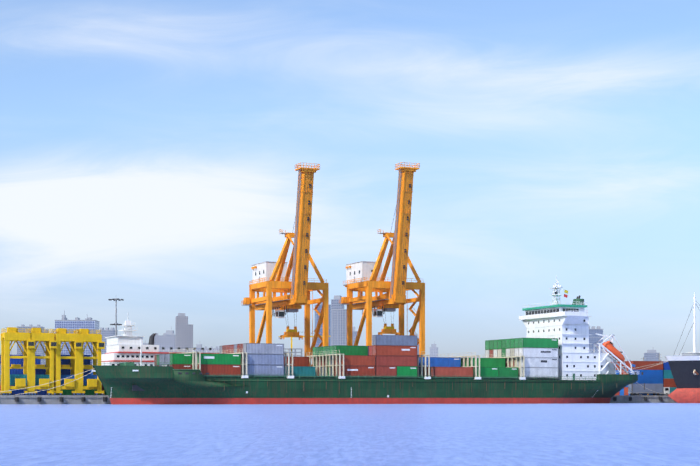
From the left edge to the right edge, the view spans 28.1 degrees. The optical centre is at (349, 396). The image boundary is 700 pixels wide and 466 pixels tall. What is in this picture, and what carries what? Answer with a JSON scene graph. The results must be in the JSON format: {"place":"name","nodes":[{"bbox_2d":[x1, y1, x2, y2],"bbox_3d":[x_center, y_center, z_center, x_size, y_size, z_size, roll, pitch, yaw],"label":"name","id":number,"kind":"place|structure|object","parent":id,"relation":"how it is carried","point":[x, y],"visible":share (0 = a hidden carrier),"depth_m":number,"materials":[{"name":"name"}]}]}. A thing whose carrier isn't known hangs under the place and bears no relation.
{"place":"outdoors","nodes":[
{"label":"outdoors","id":0,"kind":"place"},
{"bbox_2d":[17,324,44,363],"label":"building","id":1,"kind":"structure","parent":0,"point":[39,351],"depth_m":2512.42,"materials":[{"name":"concrete"}]},
{"bbox_2d":[55,310,99,363],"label":"building","id":2,"kind":"structure","parent":0,"point":[89,323],"depth_m":1907.34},
{"bbox_2d":[99,328,117,353],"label":"building","id":3,"kind":"structure","parent":0,"point":[106,332],"depth_m":2307.98,"materials":[{"name":"concrete"}]},
{"bbox_2d":[154,333,174,351],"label":"building","id":4,"kind":"structure","parent":0,"point":[165,341],"depth_m":2105.44,"materials":[{"name":"concrete"}]},
{"bbox_2d":[166,330,174,335],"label":"building","id":5,"kind":"structure","parent":0,"point":[168,332],"depth_m":2609.88,"materials":[{"name":"concrete"}]},
{"bbox_2d":[175,313,192,351],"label":"tall tower","id":6,"kind":"structure","parent":0,"point":[183,334],"depth_m":1803.90,"materials":[{"name":"concrete"}]},
{"bbox_2d":[194,344,203,352],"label":"building","id":7,"kind":"structure","parent":0,"point":[198,347],"depth_m":2505.26,"materials":[{"name":"concrete"}]},
{"bbox_2d":[204,346,218,352],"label":"building","id":8,"kind":"structure","parent":0,"point":[212,350],"depth_m":2705.37,"materials":[{"name":"concrete"}]},
{"bbox_2d":[0,395,676,403],"bbox_3d":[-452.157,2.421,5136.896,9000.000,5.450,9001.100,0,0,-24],"label":"quay ground","id":9,"kind":"structure","parent":0,"point":[54,399],"depth_m":384.08,"materials":[{"name":"concrete"}]},
{"bbox_2d":[0,327,33,394],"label":"gantry crane","id":10,"kind":"object","parent":9,"relation":"on","point":[12,334],"visible":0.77,"depth_m":380.59,"materials":[{"name":"yellow metal"}]},
{"bbox_2d":[27,328,56,394],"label":"gantry crane","id":11,"kind":"object","parent":9,"relation":"on","point":[45,336],"visible":0.58,"depth_m":383.26,"materials":[{"name":"yellow metal"}]},
{"bbox_2d":[0,354,90,390],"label":"shipping containers","id":12,"kind":"object","parent":9,"relation":"on","point":[43,371],"visible":0.15,"depth_m":394.82,"materials":[{"name":"blue metal"}]},
{"bbox_2d":[10,374,107,394],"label":"shipping containers","id":13,"kind":"object","parent":9,"relation":"on","point":[44,392],"visible":0.06,"depth_m":384.86,"materials":[{"name":"blue metal"}]},
{"bbox_2d":[53,328,81,394],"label":"gantry crane","id":14,"kind":"object","parent":9,"relation":"on","point":[65,335],"visible":0.9,"depth_m":385.68,"materials":[{"name":"yellow metal"}]},
{"bbox_2d":[76,329,104,394],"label":"gantry crane","id":15,"kind":"object","parent":9,"relation":"on","point":[93,338],"visible":0.65,"depth_m":388.16,"materials":[{"name":"yellow metal"}]},
{"bbox_2d":[108,298,123,335],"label":"mast light","id":16,"kind":"object","parent":9,"relation":"on","point":[115,300],"visible":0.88,"depth_m":484.81,"materials":[{"name":"grey metal"}]},
{"bbox_2d":[243,163,328,365],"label":"gantry crane","id":17,"kind":"object","parent":9,"relation":"on","point":[268,278],"visible":0.83,"depth_m":415.47,"materials":[{"name":"metal"}]},
{"bbox_2d":[279,331,329,356],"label":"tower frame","id":18,"kind":"object","parent":9,"relation":"on","point":[295,352],"visible":0.21,"depth_m":1501.96,"materials":[{"name":"metal"}]},
{"bbox_2d":[314,302,330,346],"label":"building","id":19,"kind":"structure","parent":9,"relation":"on","point":[318,341],"depth_m":2002.29,"materials":[{"name":"concrete"}]},
{"bbox_2d":[0,384,669,394],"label":"quay furniture","id":20,"kind":"object","parent":9,"relation":"on","point":[638,388],"visible":0.15,"depth_m":462.95,"materials":[{"name":"metal"}]},
{"bbox_2d":[331,295,346,345],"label":"skyscraper","id":21,"kind":"structure","parent":9,"relation":"on","point":[338,324],"depth_m":1850.07,"materials":[{"name":"concrete"}]},
{"bbox_2d":[339,162,424,356],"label":"gantry crane","id":22,"kind":"object","parent":9,"relation":"on","point":[368,278],"visible":0.83,"depth_m":428.07,"materials":[{"name":"metal"}]},
{"bbox_2d":[611,361,662,394],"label":"shipping containers","id":23,"kind":"object","parent":9,"relation":"on","point":[653,374],"visible":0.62,"depth_m":467.93,"materials":[{"name":"blue metal"}]},
{"bbox_2d":[663,361,676,392],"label":"shipping containers","id":24,"kind":"object","parent":9,"relation":"on","point":[668,380],"visible":0.12,"depth_m":470.89,"materials":[{"name":"blue metal"}]},
{"bbox_2d":[0,403,699,465],"bbox_3d":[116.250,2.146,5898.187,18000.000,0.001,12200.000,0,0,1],"label":"water","id":25,"kind":"structure","parent":0,"point":[619,434],"depth_m":78.72,"materials":[{"name":"blue liquid"}]},
{"bbox_2d":[5,320,218,374],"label":"white ship","id":26,"kind":"object","parent":25,"relation":"on","point":[125,347],"visible":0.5,"depth_m":437.59,"materials":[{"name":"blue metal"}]},
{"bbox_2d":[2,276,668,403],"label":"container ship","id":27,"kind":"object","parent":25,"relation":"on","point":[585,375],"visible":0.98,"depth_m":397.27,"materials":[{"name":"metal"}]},
{"bbox_2d":[154,335,557,379],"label":"deck containers","id":28,"kind":"object","parent":27,"relation":"on","point":[395,355],"visible":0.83,"depth_m":396.61,"materials":[{"name":"multicoloured metal"}]},
{"bbox_2d":[626,292,699,402],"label":"ship","id":29,"kind":"object","parent":25,"relation":"on","point":[685,369],"visible":0.92,"depth_m":443.26,"materials":[{"name":"grey metal"}]},
{"bbox_2d":[0,0,699,363],"label":"sky","id":30,"kind":"structure","parent":0,"point":[151,150],"materials":[{"name":"blue"}]},
{"bbox_2d":[352,327,357,345],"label":"building","id":31,"kind":"structure","parent":0,"point":[354,333],"depth_m":2900.19,"materials":[{"name":"concrete"}]},
{"bbox_2d":[430,344,437,356],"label":"building","id":32,"kind":"structure","parent":0,"point":[433,350],"depth_m":2996.37,"materials":[{"name":"concrete"}]},
{"bbox_2d":[589,326,602,352],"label":"building","id":33,"kind":"structure","parent":0,"point":[593,338],"depth_m":2192.20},
{"bbox_2d":[644,350,658,360],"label":"building","id":34,"kind":"structure","parent":0,"point":[650,355],"depth_m":2589.03,"materials":[{"name":"concrete"}]}
]}

